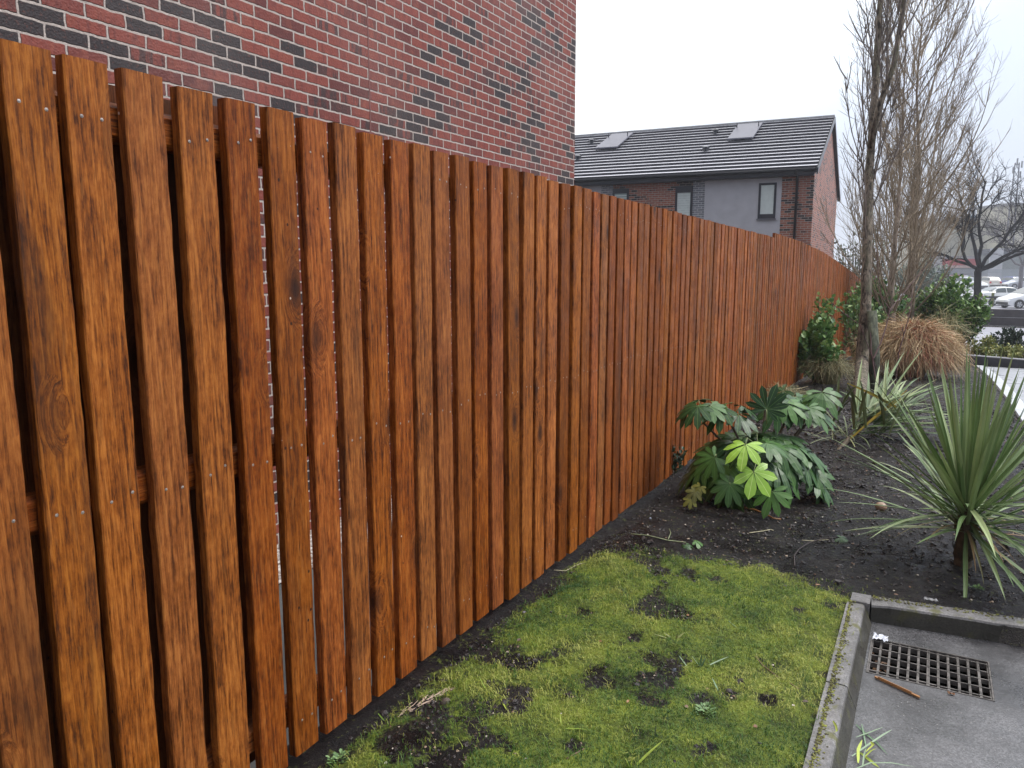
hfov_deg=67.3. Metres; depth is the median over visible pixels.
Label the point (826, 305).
leafy shrub
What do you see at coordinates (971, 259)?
shop unit
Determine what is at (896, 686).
wood splinter
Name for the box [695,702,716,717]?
weed
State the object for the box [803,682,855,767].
kerb stone
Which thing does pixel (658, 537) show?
twig
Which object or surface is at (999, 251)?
white container
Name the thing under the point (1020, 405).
edging slab
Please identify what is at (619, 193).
window
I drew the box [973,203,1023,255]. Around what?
cream building
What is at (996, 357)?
kerb capping
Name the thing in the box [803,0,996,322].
bare tree
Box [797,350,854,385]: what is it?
grass tussock
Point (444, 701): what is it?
stone
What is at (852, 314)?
leafy shrub
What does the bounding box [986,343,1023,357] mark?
variegated bush
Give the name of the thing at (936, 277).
grey shrub
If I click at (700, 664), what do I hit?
bulb shoot
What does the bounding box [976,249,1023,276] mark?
grey shed
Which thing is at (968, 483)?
cordyline
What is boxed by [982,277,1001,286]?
parked car
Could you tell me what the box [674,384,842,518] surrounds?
fatsia shrub
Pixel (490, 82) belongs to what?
brick house
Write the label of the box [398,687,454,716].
straw
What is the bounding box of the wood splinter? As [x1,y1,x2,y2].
[874,676,919,697]
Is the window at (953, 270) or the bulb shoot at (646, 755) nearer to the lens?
the bulb shoot at (646, 755)
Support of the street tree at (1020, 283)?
on the car park
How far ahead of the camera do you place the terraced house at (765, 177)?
27.90 m
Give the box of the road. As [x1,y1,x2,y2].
[966,327,1023,358]
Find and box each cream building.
[896,218,974,276]
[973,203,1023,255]
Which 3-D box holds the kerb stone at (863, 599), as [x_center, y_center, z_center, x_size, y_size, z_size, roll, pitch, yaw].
[1.510,1.158,3.367,0.078,0.472,0.102,5,10,28]
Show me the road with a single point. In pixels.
(988, 330)
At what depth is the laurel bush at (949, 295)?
17.22 m
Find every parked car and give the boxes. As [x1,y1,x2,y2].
[955,277,988,288]
[970,286,1017,305]
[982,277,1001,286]
[995,288,1023,308]
[1000,276,1015,282]
[1001,277,1023,287]
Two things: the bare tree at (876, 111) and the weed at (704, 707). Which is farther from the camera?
the bare tree at (876, 111)
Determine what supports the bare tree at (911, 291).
on the ground at (439, 659)
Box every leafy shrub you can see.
[797,313,845,381]
[812,292,840,341]
[836,286,885,359]
[848,276,910,333]
[920,299,986,347]
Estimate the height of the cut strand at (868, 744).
0.001 m
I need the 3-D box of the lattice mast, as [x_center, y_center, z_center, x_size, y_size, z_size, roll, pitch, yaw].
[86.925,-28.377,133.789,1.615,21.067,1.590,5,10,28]
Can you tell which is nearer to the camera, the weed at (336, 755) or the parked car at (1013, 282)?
the weed at (336, 755)
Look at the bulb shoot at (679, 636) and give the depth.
2.94 m
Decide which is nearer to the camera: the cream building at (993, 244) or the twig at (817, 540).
the twig at (817, 540)
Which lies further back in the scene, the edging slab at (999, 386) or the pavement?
the edging slab at (999, 386)
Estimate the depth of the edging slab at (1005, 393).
9.24 m
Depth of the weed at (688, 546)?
3.95 m
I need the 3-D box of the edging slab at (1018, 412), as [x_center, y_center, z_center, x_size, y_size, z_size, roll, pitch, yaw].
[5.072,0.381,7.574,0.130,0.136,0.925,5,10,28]
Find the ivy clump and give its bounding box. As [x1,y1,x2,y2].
[669,444,686,476]
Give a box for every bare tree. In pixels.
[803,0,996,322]
[833,0,1019,322]
[834,0,942,402]
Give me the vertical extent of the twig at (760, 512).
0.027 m
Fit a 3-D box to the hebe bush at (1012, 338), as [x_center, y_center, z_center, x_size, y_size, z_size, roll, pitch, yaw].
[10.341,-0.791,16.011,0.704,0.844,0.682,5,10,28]
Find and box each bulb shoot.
[624,741,661,767]
[655,632,687,638]
[692,655,726,666]
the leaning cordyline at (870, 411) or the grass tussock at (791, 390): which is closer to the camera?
the leaning cordyline at (870, 411)
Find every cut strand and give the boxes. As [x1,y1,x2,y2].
[852,730,890,755]
[856,724,886,753]
[857,740,861,762]
[857,762,912,767]
[860,752,877,766]
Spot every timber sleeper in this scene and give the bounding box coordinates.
[978,317,1023,325]
[987,309,1023,317]
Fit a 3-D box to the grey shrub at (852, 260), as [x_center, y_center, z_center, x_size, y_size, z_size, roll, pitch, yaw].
[12.748,-3.654,28.151,2.672,4.276,2.660,5,10,28]
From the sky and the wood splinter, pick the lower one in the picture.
the wood splinter
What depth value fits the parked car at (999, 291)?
58.59 m
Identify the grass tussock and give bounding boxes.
[767,381,807,396]
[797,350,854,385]
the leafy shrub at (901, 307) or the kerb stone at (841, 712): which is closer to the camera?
the kerb stone at (841, 712)
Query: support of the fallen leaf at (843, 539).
on the ground at (439, 659)
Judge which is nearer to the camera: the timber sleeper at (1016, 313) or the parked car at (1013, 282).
the timber sleeper at (1016, 313)
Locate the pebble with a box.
[875,502,886,510]
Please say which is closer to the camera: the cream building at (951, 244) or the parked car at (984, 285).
the parked car at (984, 285)
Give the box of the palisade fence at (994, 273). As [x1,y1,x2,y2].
[930,269,1023,278]
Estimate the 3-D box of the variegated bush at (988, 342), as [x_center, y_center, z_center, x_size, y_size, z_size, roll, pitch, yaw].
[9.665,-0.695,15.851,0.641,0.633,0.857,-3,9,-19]
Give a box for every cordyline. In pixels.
[803,352,972,449]
[822,339,1023,597]
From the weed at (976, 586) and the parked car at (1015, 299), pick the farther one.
the parked car at (1015, 299)
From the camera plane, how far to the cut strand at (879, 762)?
2.33 m
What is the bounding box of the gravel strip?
[277,498,391,582]
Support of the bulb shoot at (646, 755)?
on the ground at (439, 659)
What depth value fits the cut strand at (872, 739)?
2.47 m
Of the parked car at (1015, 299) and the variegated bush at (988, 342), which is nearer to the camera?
the variegated bush at (988, 342)
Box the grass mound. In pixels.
[842,308,978,381]
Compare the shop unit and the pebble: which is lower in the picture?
the pebble
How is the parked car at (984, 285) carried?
on the car park
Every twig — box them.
[631,529,685,542]
[744,507,780,519]
[756,657,798,688]
[794,531,873,565]
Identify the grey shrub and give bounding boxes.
[830,225,898,280]
[895,254,950,303]
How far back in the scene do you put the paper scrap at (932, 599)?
3.28 m
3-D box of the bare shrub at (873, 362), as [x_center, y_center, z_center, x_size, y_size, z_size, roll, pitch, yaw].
[4.521,-0.681,9.234,1.782,1.943,0.600,-6,11,-35]
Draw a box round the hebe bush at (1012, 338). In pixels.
[990,326,1023,356]
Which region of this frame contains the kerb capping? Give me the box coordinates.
[961,354,1023,359]
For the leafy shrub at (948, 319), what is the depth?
14.37 m
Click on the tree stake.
(872, 320)
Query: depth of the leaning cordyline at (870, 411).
6.45 m
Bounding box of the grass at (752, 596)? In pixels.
[318,543,865,767]
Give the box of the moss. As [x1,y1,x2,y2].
[808,595,1022,767]
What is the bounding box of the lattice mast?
[1006,158,1022,248]
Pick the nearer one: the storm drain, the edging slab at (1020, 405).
the storm drain
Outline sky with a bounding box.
[575,0,1023,264]
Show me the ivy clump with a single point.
(678, 459)
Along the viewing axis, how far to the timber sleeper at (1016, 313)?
37.44 m
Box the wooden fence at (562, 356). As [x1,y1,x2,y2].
[0,38,872,767]
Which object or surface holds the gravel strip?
on the ground at (439, 659)
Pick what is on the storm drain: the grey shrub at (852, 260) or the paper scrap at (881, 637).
the paper scrap at (881, 637)
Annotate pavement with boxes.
[846,617,1023,767]
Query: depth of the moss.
2.72 m
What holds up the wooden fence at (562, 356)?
on the ground at (439, 659)
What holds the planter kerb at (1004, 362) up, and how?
on the ground at (439, 659)
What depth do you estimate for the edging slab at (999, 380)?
10.80 m
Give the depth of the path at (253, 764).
3.99 m
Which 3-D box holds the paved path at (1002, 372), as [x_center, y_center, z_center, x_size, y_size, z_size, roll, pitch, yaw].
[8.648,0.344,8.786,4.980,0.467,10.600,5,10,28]
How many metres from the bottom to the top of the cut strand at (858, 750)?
0.002 m
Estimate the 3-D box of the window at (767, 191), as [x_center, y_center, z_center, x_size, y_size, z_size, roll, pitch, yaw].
[8.719,-6.239,26.291,0.640,1.240,0.110,4,10,26]
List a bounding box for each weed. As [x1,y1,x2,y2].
[326,748,349,762]
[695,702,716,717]
[968,584,984,589]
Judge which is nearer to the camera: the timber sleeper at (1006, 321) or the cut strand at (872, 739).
the cut strand at (872, 739)
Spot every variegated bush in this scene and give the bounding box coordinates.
[962,335,1002,356]
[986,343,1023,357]
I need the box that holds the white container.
[988,248,1003,277]
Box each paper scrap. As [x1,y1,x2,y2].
[872,632,887,641]
[924,597,937,601]
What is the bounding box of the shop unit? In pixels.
[932,256,975,276]
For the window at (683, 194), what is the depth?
27.52 m
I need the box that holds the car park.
[945,285,1023,317]
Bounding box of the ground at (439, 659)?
[279,265,1023,767]
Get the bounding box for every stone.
[441,698,449,704]
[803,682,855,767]
[826,602,871,708]
[850,592,870,615]
[870,597,1023,641]
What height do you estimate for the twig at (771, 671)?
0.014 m
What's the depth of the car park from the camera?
57.79 m
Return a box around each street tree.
[874,121,1023,299]
[955,203,1023,288]
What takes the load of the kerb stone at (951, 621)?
on the ground at (439, 659)
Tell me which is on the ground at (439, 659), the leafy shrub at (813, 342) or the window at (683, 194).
the leafy shrub at (813, 342)
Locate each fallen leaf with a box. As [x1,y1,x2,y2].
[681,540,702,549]
[834,535,847,542]
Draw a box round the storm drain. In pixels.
[866,637,994,701]
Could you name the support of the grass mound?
on the ground at (439, 659)
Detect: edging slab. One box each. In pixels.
[990,377,1003,383]
[996,383,1009,391]
[1003,390,1020,398]
[1010,398,1023,409]
[1015,410,1023,425]
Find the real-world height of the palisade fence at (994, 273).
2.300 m
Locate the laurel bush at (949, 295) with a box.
[914,273,993,346]
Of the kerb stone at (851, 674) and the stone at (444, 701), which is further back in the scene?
the kerb stone at (851, 674)
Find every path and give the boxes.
[250,549,436,767]
[987,367,1023,401]
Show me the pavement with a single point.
(930, 727)
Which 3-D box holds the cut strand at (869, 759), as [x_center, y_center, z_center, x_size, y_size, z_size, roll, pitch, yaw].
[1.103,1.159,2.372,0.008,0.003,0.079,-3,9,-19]
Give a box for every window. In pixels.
[613,188,628,199]
[675,186,692,215]
[756,182,776,219]
[949,269,972,274]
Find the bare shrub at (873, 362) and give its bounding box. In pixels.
[829,246,932,384]
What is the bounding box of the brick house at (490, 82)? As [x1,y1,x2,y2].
[0,0,575,544]
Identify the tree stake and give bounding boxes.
[867,310,879,390]
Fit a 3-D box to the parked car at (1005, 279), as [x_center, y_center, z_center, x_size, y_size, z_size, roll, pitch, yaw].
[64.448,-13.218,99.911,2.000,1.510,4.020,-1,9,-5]
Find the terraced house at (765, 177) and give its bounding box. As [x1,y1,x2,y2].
[574,115,840,257]
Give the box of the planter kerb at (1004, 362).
[962,356,1023,368]
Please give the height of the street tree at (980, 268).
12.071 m

